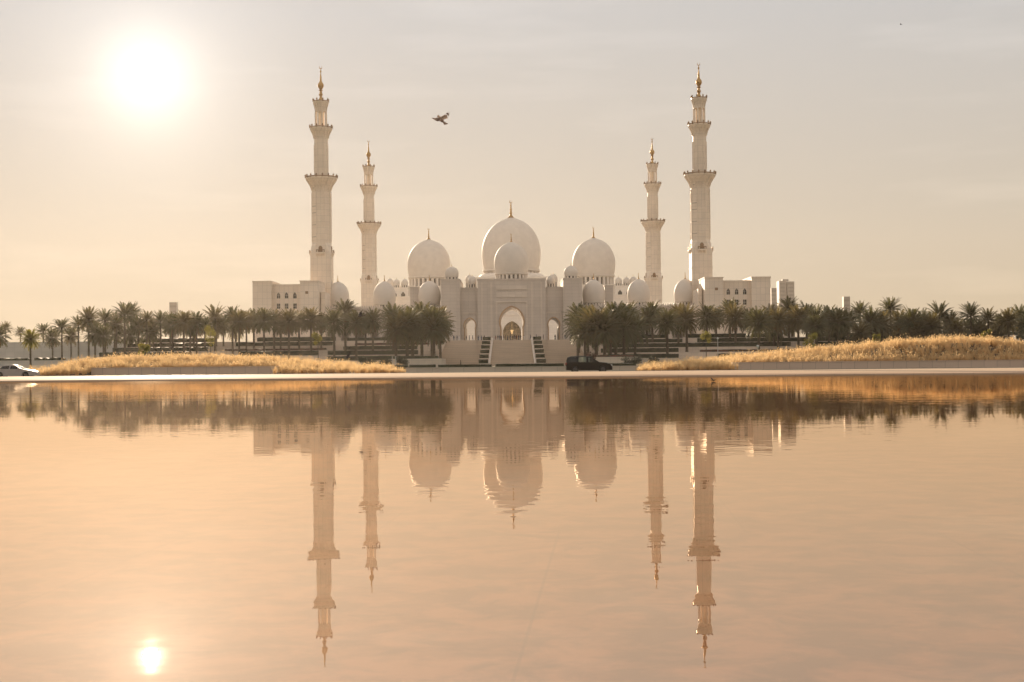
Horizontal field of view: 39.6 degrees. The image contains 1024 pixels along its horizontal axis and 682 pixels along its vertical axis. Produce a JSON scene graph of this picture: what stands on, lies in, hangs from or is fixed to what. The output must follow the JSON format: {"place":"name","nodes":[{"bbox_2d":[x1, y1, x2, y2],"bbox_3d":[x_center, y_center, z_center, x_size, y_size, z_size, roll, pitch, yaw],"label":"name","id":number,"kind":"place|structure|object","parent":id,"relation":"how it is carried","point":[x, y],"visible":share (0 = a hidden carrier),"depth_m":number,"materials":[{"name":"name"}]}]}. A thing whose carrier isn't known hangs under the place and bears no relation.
{"place":"outdoors","nodes":[
{"label":"outdoors","id":0,"kind":"place"},
{"bbox_2d":[28,350,405,375],"bbox_3d":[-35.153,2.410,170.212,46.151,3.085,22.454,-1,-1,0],"label":"ornamental grass","id":1,"kind":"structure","parent":0,"point":[298,365],"depth_m":166.82,"materials":[{"name":"yellow plant"}]},
{"bbox_2d":[252,280,329,341],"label":"side block","id":2,"kind":"structure","parent":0,"point":[273,295],"depth_m":490.37,"materials":[{"name":"stone"}]},
{"bbox_2d":[386,200,636,339],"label":"prayer hall","id":3,"kind":"structure","parent":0,"point":[428,256],"depth_m":776.94,"materials":[{"name":"stone"}]},
{"bbox_2d":[0,374,1023,681],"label":"water","id":4,"kind":"structure","parent":0,"point":[794,528],"depth_m":9.07,"materials":[{"name":"liquid"}]},
{"bbox_2d":[0,368,1023,381],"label":"pavement","id":5,"kind":"structure","parent":0,"point":[568,373],"depth_m":115.87,"materials":[{"name":"white concrete"}]},
{"bbox_2d":[0,364,39,376],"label":"passing car","id":6,"kind":"object","parent":5,"relation":"on","point":[11,370],"visible":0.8,"depth_m":149.47,"materials":[{"name":"silver metal"}]},
{"bbox_2d":[565,356,612,371],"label":"parked car","id":7,"kind":"object","parent":5,"relation":"on","point":[572,364],"visible":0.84,"depth_m":149.59,"materials":[{"name":"black paint"}]},
{"bbox_2d":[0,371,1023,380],"bbox_3d":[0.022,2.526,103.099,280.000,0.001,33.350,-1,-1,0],"label":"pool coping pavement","id":8,"kind":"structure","parent":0,"point":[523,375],"depth_m":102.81,"materials":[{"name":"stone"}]},
{"bbox_2d":[0,0,1023,341],"label":"sky","id":9,"kind":"structure","parent":0,"point":[154,154],"materials":[{"name":"beige"}]},
{"bbox_2d":[80,365,1004,375],"bbox_3d":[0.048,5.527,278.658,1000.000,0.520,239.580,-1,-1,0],"label":"lawn","id":10,"kind":"structure","parent":0,"point":[636,365],"depth_m":162.29,"materials":[{"name":"green plant"}]},
{"bbox_2d":[18,327,43,368],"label":"young palm","id":11,"kind":"object","parent":10,"relation":"on","point":[31,340],"visible":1,"depth_m":204.76,"materials":[{"name":"green plant"}]},
{"bbox_2d":[0,360,65,369],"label":"garden wall","id":12,"kind":"structure","parent":10,"relation":"on","point":[36,363],"depth_m":317.97,"materials":[{"name":"white concrete"}]},
{"bbox_2d":[75,306,102,359],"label":"date palm","id":13,"kind":"object","parent":10,"relation":"on","point":[88,316],"visible":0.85,"depth_m":384.42,"materials":[{"name":"green plant"}]},
{"bbox_2d":[80,321,104,358],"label":"date palm","id":14,"kind":"object","parent":10,"relation":"on","point":[91,339],"visible":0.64,"depth_m":374.22,"materials":[{"name":"green plant"}]},
{"bbox_2d":[89,324,116,356],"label":"date palm","id":15,"kind":"object","parent":10,"relation":"on","point":[103,335],"visible":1,"depth_m":371.30,"materials":[{"name":"green plant"}]},
{"bbox_2d":[91,366,278,374],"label":"planter wall","id":16,"kind":"structure","parent":10,"relation":"on","point":[183,370],"depth_m":164.37,"materials":[{"name":"stone"}]},
{"bbox_2d":[377,311,414,355],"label":"date palm","id":17,"kind":"object","parent":10,"relation":"on","point":[393,335],"visible":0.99,"depth_m":384.61,"materials":[{"name":"green plant"}]},
{"bbox_2d":[385,305,423,355],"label":"date palm","id":18,"kind":"object","parent":10,"relation":"on","point":[409,313],"visible":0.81,"depth_m":386.68,"materials":[{"name":"green plant"}]},
{"bbox_2d":[388,356,445,366],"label":"foot planter","id":19,"kind":"object","parent":10,"relation":"on","point":[423,360],"visible":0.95,"depth_m":371.97,"materials":[{"name":"stone"}]},
{"bbox_2d":[411,305,451,355],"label":"date palm","id":20,"kind":"object","parent":10,"relation":"on","point":[434,311],"visible":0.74,"depth_m":384.53,"materials":[{"name":"green plant"}]},
{"bbox_2d":[414,310,452,355],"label":"date palm","id":21,"kind":"object","parent":10,"relation":"on","point":[432,336],"visible":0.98,"depth_m":382.67,"materials":[{"name":"green plant"}]},
{"bbox_2d":[478,337,492,363],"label":"stepped planter","id":22,"kind":"object","parent":10,"relation":"on","point":[486,351],"visible":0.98,"depth_m":422.85,"materials":[{"name":"stone"}]},
{"bbox_2d":[406,366,637,372],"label":"road","id":23,"kind":"structure","parent":10,"relation":"on","point":[508,369],"depth_m":163.97,"materials":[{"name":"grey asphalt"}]},
{"bbox_2d":[531,336,545,363],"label":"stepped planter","id":24,"kind":"object","parent":10,"relation":"on","point":[538,351],"visible":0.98,"depth_m":422.83,"materials":[{"name":"stone"}]},
{"bbox_2d":[567,315,595,355],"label":"date palm","id":25,"kind":"object","parent":10,"relation":"on","point":[579,338],"visible":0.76,"depth_m":384.80,"materials":[{"name":"green plant"}]},
{"bbox_2d":[574,304,618,356],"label":"date palm","id":26,"kind":"object","parent":10,"relation":"on","point":[592,316],"visible":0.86,"depth_m":383.12,"materials":[{"name":"green plant"}]},
{"bbox_2d":[583,307,625,354],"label":"date palm","id":27,"kind":"object","parent":10,"relation":"on","point":[604,339],"visible":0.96,"depth_m":381.91,"materials":[{"name":"green plant"}]},
{"bbox_2d":[579,355,637,364],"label":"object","id":28,"kind":"object","parent":10,"relation":"on","point":[614,359],"visible":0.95,"depth_m":371.97,"materials":[{"name":"stone"}]},
{"bbox_2d":[600,301,636,354],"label":"date palm","id":29,"kind":"object","parent":10,"relation":"on","point":[612,306],"visible":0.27,"depth_m":391.07,"materials":[{"name":"green plant"}]},
{"bbox_2d":[608,306,645,354],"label":"date palm","id":30,"kind":"object","parent":10,"relation":"on","point":[628,321],"visible":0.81,"depth_m":386.62,"materials":[{"name":"green plant"}]},
{"bbox_2d":[731,360,1023,369],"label":"planter wall","id":31,"kind":"structure","parent":10,"relation":"on","point":[881,364],"depth_m":164.37,"materials":[{"name":"stone"}]},
{"bbox_2d":[693,276,770,333],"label":"side block","id":32,"kind":"structure","parent":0,"point":[751,292],"depth_m":490.37,"materials":[{"name":"stone"}]},
{"bbox_2d":[636,332,1023,370],"bbox_3d":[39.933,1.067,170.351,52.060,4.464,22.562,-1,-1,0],"label":"ornamental grass","id":33,"kind":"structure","parent":0,"point":[804,354],"depth_m":169.99,"materials":[{"name":"yellow plant"}]},
{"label":"terrace pavement","id":34,"kind":"structure","parent":0,"visible":0},
{"bbox_2d":[304,66,337,336],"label":"minaret","id":35,"kind":"object","parent":34,"relation":"on","point":[321,181],"visible":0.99,"depth_m":513.17,"materials":[{"name":"stone"}]},
{"bbox_2d":[330,275,440,340],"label":"arcade","id":36,"kind":"object","parent":34,"relation":"on","point":[384,293],"visible":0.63,"depth_m":512.02,"materials":[{"name":"stone"}]},
{"bbox_2d":[440,234,581,339],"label":"gatehouse","id":37,"kind":"object","parent":34,"relation":"on","point":[535,304],"visible":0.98,"depth_m":504.29,"materials":[{"name":"stone"}]},
{"bbox_2d":[582,273,692,337],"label":"arcade","id":38,"kind":"object","parent":34,"relation":"on","point":[596,292],"visible":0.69,"depth_m":512.05,"materials":[{"name":"stone"}]},
{"bbox_2d":[683,63,715,333],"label":"minaret","id":39,"kind":"object","parent":34,"relation":"on","point":[699,178],"visible":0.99,"depth_m":513.12,"materials":[{"name":"stone"}]},
{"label":"lower lawn","id":40,"kind":"structure","parent":0,"visible":0},
{"bbox_2d":[42,327,60,357],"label":"date palm","id":41,"kind":"object","parent":40,"relation":"on","point":[52,338],"visible":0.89,"depth_m":459.31,"materials":[{"name":"green plant"}]},
{"bbox_2d":[49,317,72,357],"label":"date palm","id":42,"kind":"object","parent":40,"relation":"on","point":[62,324],"visible":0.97,"depth_m":404.69,"materials":[{"name":"green plant"}]},
{"bbox_2d":[0,341,134,362],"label":"boundary wall","id":43,"kind":"structure","parent":40,"relation":"on","point":[14,350],"depth_m":471.02,"materials":[{"name":"white concrete"}]},
{"label":"ground","id":44,"kind":"structure","parent":0,"visible":0},
{"bbox_2d":[96,354,425,360],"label":"retaining wall","id":45,"kind":"structure","parent":44,"relation":"on","point":[315,356],"depth_m":414.01,"materials":[{"name":"stone"}]},
{"bbox_2d":[109,301,138,351],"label":"date palm","id":46,"kind":"object","parent":45,"relation":"on","point":[124,312],"visible":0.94,"depth_m":424.62,"materials":[{"name":"green plant"}]},
{"bbox_2d":[126,314,149,350],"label":"date palm","id":47,"kind":"object","parent":45,"relation":"on","point":[138,331],"visible":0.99,"depth_m":419.25,"materials":[{"name":"green plant"}]},
{"bbox_2d":[99,352,191,356],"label":"hedge","id":48,"kind":"object","parent":45,"relation":"on","point":[126,353],"visible":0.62,"depth_m":414.36,"materials":[{"name":"green plant"}]},
{"bbox_2d":[158,310,182,351],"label":"date palm","id":49,"kind":"object","parent":45,"relation":"on","point":[170,328],"visible":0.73,"depth_m":417.17,"materials":[{"name":"green plant"}]},
{"bbox_2d":[187,311,208,353],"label":"date palm","id":50,"kind":"object","parent":45,"relation":"on","point":[198,322],"visible":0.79,"depth_m":419.53,"materials":[{"name":"green plant"}]},
{"bbox_2d":[240,351,317,355],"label":"hedge","id":51,"kind":"object","parent":45,"relation":"on","point":[269,353],"visible":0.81,"depth_m":417.20,"materials":[{"name":"green plant"}]},
{"bbox_2d":[295,306,323,350],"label":"date palm","id":52,"kind":"object","parent":45,"relation":"on","point":[311,323],"visible":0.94,"depth_m":419.18,"materials":[{"name":"green plant"}]},
{"bbox_2d":[332,298,358,350],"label":"date palm","id":53,"kind":"object","parent":45,"relation":"on","point":[346,306],"visible":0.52,"depth_m":424.36,"materials":[{"name":"green plant"}]},
{"bbox_2d":[362,307,383,349],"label":"date palm","id":54,"kind":"object","parent":45,"relation":"on","point":[374,318],"visible":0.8,"depth_m":424.30,"materials":[{"name":"green plant"}]},
{"bbox_2d":[328,350,417,354],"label":"hedge","id":55,"kind":"object","parent":45,"relation":"on","point":[374,352],"visible":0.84,"depth_m":417.19,"materials":[{"name":"green plant"}]},
{"bbox_2d":[122,345,429,350],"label":"retaining wall","id":56,"kind":"structure","parent":44,"relation":"on","point":[328,347],"depth_m":442.09,"materials":[{"name":"stone"}]},
{"bbox_2d":[236,341,332,345],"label":"hedge","id":57,"kind":"object","parent":56,"relation":"on","point":[282,343],"visible":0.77,"depth_m":442.39,"materials":[{"name":"green plant"}]},
{"bbox_2d":[155,340,430,345],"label":"retaining wall","id":58,"kind":"structure","parent":44,"relation":"on","point":[336,343],"depth_m":456.13,"materials":[{"name":"stone"}]},
{"bbox_2d":[257,337,335,341],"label":"hedge","id":59,"kind":"object","parent":58,"relation":"on","point":[267,339],"visible":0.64,"depth_m":456.41,"materials":[{"name":"green plant"}]},
{"bbox_2d":[168,349,429,355],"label":"retaining wall","id":60,"kind":"structure","parent":44,"relation":"on","point":[323,352],"depth_m":428.05,"materials":[{"name":"stone"}]},
{"bbox_2d":[139,319,163,345],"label":"date palm","id":61,"kind":"object","parent":60,"relation":"on","point":[152,336],"visible":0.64,"depth_m":430.51,"materials":[{"name":"green plant"}]},
{"bbox_2d":[112,347,207,351],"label":"hedge","id":62,"kind":"object","parent":60,"relation":"on","point":[156,349],"visible":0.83,"depth_m":428.36,"materials":[{"name":"green plant"}]},
{"bbox_2d":[202,302,227,350],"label":"date palm","id":63,"kind":"object","parent":60,"relation":"on","point":[213,314],"visible":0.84,"depth_m":439.50,"materials":[{"name":"green plant"}]},
{"bbox_2d":[331,360,380,364],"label":"retaining wall","id":64,"kind":"structure","parent":44,"relation":"on","point":[358,361],"depth_m":399.96,"materials":[{"name":"stone"}]},
{"bbox_2d":[169,310,198,354],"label":"date palm","id":65,"kind":"object","parent":64,"relation":"on","point":[182,321],"visible":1,"depth_m":407.37,"materials":[{"name":"green plant"}]},
{"bbox_2d":[225,309,251,354],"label":"date palm","id":66,"kind":"object","parent":64,"relation":"on","point":[239,322],"visible":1,"depth_m":403.45,"materials":[{"name":"green plant"}]},
{"bbox_2d":[251,307,275,354],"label":"date palm","id":67,"kind":"object","parent":64,"relation":"on","point":[264,319],"visible":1,"depth_m":404.30,"materials":[{"name":"green plant"}]},
{"bbox_2d":[272,307,302,358],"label":"date palm","id":68,"kind":"object","parent":64,"relation":"on","point":[289,318],"visible":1,"depth_m":409.49,"materials":[{"name":"green plant"}]},
{"bbox_2d":[319,307,348,356],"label":"date palm","id":69,"kind":"object","parent":64,"relation":"on","point":[335,319],"visible":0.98,"depth_m":403.15,"materials":[{"name":"green plant"}]},
{"bbox_2d":[341,309,370,360],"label":"date palm","id":70,"kind":"object","parent":64,"relation":"on","point":[355,327],"visible":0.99,"depth_m":401.27,"materials":[{"name":"green plant"}]},
{"bbox_2d":[442,340,481,364],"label":"wall","id":71,"kind":"structure","parent":44,"relation":"on","point":[455,352],"depth_m":435.79,"materials":[{"name":"stone"}]},
{"bbox_2d":[490,340,533,365],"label":"staircase","id":72,"kind":"structure","parent":44,"relation":"on","point":[512,352],"depth_m":432.81,"materials":[{"name":"stone"}]},
{"bbox_2d":[8,367,1023,376],"bbox_3d":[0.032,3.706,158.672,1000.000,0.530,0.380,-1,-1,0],"label":"kerb","id":73,"kind":"structure","parent":44,"relation":"on","point":[547,371],"depth_m":158.49,"materials":[{"name":"stone"}]},
{"bbox_2d":[542,339,583,365],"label":"wall","id":74,"kind":"structure","parent":44,"relation":"on","point":[558,351],"depth_m":435.79,"materials":[{"name":"stone"}]},
{"bbox_2d":[639,357,717,363],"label":"retaining wall","id":75,"kind":"structure","parent":44,"relation":"on","point":[646,359],"depth_m":399.96,"materials":[{"name":"stone"}]},
{"bbox_2d":[627,311,650,353],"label":"date palm","id":76,"kind":"object","parent":75,"relation":"on","point":[641,332],"visible":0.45,"depth_m":401.00,"materials":[{"name":"green plant"}]},
{"bbox_2d":[651,307,682,353],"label":"date palm","id":77,"kind":"object","parent":75,"relation":"on","point":[667,317],"visible":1,"depth_m":402.94,"materials":[{"name":"green plant"}]},
{"bbox_2d":[740,305,777,351],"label":"date palm","id":78,"kind":"object","parent":75,"relation":"on","point":[758,316],"visible":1,"depth_m":402.87,"materials":[{"name":"green plant"}]},
{"bbox_2d":[802,312,831,345],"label":"date palm","id":79,"kind":"object","parent":75,"relation":"on","point":[814,324],"visible":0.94,"depth_m":401.14,"materials":[{"name":"green plant"}]},
{"bbox_2d":[801,303,834,346],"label":"date palm","id":80,"kind":"object","parent":75,"relation":"on","point":[812,312],"visible":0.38,"depth_m":409.31,"materials":[{"name":"green plant"}]},
{"bbox_2d":[824,306,853,347],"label":"date palm","id":81,"kind":"object","parent":75,"relation":"on","point":[839,319],"visible":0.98,"depth_m":409.19,"materials":[{"name":"green plant"}]},
{"bbox_2d":[846,320,874,343],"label":"date palm","id":82,"kind":"object","parent":75,"relation":"on","point":[861,331],"visible":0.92,"depth_m":401.06,"materials":[{"name":"green plant"}]},
{"bbox_2d":[894,305,924,337],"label":"date palm","id":83,"kind":"object","parent":75,"relation":"on","point":[910,315],"visible":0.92,"depth_m":404.05,"materials":[{"name":"green plant"}]},
{"bbox_2d":[916,310,946,338],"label":"date palm","id":84,"kind":"object","parent":75,"relation":"on","point":[930,321],"visible":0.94,"depth_m":398.87,"materials":[{"name":"green plant"}]},
{"bbox_2d":[944,317,969,339],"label":"date palm","id":85,"kind":"object","parent":75,"relation":"on","point":[956,326],"visible":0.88,"depth_m":404.20,"materials":[{"name":"green plant"}]},
{"bbox_2d":[598,351,794,357],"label":"retaining wall","id":86,"kind":"structure","parent":44,"relation":"on","point":[690,354],"depth_m":414.01,"materials":[{"name":"stone"}]},
{"bbox_2d":[601,348,678,352],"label":"hedge","id":87,"kind":"object","parent":86,"relation":"on","point":[619,350],"visible":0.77,"depth_m":414.35,"materials":[{"name":"green plant"}]},
{"bbox_2d":[673,302,704,351],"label":"date palm","id":88,"kind":"object","parent":86,"relation":"on","point":[686,316],"visible":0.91,"depth_m":418.97,"materials":[{"name":"green plant"}]},
{"bbox_2d":[765,306,791,348],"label":"date palm","id":89,"kind":"object","parent":86,"relation":"on","point":[781,323],"visible":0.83,"depth_m":419.08,"materials":[{"name":"green plant"}]},
{"bbox_2d":[783,304,809,347],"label":"date palm","id":90,"kind":"object","parent":86,"relation":"on","point":[797,320],"visible":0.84,"depth_m":419.21,"materials":[{"name":"green plant"}]},
{"bbox_2d":[854,305,887,341],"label":"date palm","id":91,"kind":"object","parent":86,"relation":"on","point":[871,317],"visible":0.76,"depth_m":413.96,"materials":[{"name":"green plant"}]},
{"bbox_2d":[874,308,896,343],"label":"date palm","id":92,"kind":"object","parent":86,"relation":"on","point":[885,319],"visible":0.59,"depth_m":418.77,"materials":[{"name":"green plant"}]},
{"bbox_2d":[956,301,985,336],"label":"date palm","id":93,"kind":"object","parent":86,"relation":"on","point":[969,309],"visible":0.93,"depth_m":419.35,"materials":[{"name":"green plant"}]},
{"bbox_2d":[975,306,1000,338],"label":"date palm","id":94,"kind":"object","parent":86,"relation":"on","point":[989,315],"visible":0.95,"depth_m":419.48,"materials":[{"name":"green plant"}]},
{"bbox_2d":[994,307,1021,339],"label":"date palm","id":95,"kind":"object","parent":86,"relation":"on","point":[1008,321],"visible":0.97,"depth_m":414.26,"materials":[{"name":"green plant"}]},
{"bbox_2d":[598,346,835,352],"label":"retaining wall","id":96,"kind":"structure","parent":44,"relation":"on","point":[691,349],"depth_m":428.05,"materials":[{"name":"stone"}]},
{"bbox_2d":[612,343,699,347],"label":"hedge","id":97,"kind":"object","parent":96,"relation":"on","point":[670,345],"visible":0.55,"depth_m":428.37,"materials":[{"name":"green plant"}]},
{"bbox_2d":[718,302,748,341],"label":"date palm","id":98,"kind":"object","parent":96,"relation":"on","point":[735,313],"visible":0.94,"depth_m":439.16,"materials":[{"name":"green plant"}]},
{"bbox_2d":[697,342,790,346],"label":"hedge","id":99,"kind":"object","parent":96,"relation":"on","point":[724,344],"visible":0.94,"depth_m":431.22,"materials":[{"name":"green plant"}]},
{"bbox_2d":[878,296,902,335],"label":"date palm","id":100,"kind":"object","parent":96,"relation":"on","point":[889,305],"visible":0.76,"depth_m":439.51,"materials":[{"name":"green plant"}]},
{"bbox_2d":[598,339,1023,347],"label":"retaining wall","id":101,"kind":"structure","parent":44,"relation":"on","point":[793,343],"depth_m":442.10,"materials":[{"name":"stone"}]},
{"bbox_2d":[697,337,805,341],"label":"hedge","id":102,"kind":"object","parent":101,"relation":"on","point":[745,339],"visible":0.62,"depth_m":442.39,"materials":[{"name":"green plant"}]},
{"bbox_2d":[643,335,1014,341],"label":"retaining wall","id":103,"kind":"structure","parent":44,"relation":"on","point":[691,340],"depth_m":456.14,"materials":[{"name":"stone"}]},
{"bbox_2d":[696,301,721,332],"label":"date palm","id":104,"kind":"object","parent":103,"relation":"on","point":[709,315],"visible":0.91,"depth_m":458.77,"materials":[{"name":"green plant"}]},
{"bbox_3d":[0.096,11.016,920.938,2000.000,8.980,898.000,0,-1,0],"label":"platform ground","id":105,"kind":"structure","parent":0,"visible":0},
{"bbox_2d":[356,140,381,307],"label":"minaret","id":106,"kind":"object","parent":105,"relation":"on","point":[369,226],"visible":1,"depth_m":685.07,"materials":[{"name":"stone"}]},
{"bbox_2d":[640,139,664,304],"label":"minaret","id":107,"kind":"object","parent":105,"relation":"on","point":[652,224],"visible":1,"depth_m":685.10,"materials":[{"name":"stone"}]},
{"bbox_2d":[777,279,794,336],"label":"tower block","id":108,"kind":"structure","parent":105,"relation":"on","point":[784,288],"depth_m":1250.78,"materials":[{"name":"white concrete"}]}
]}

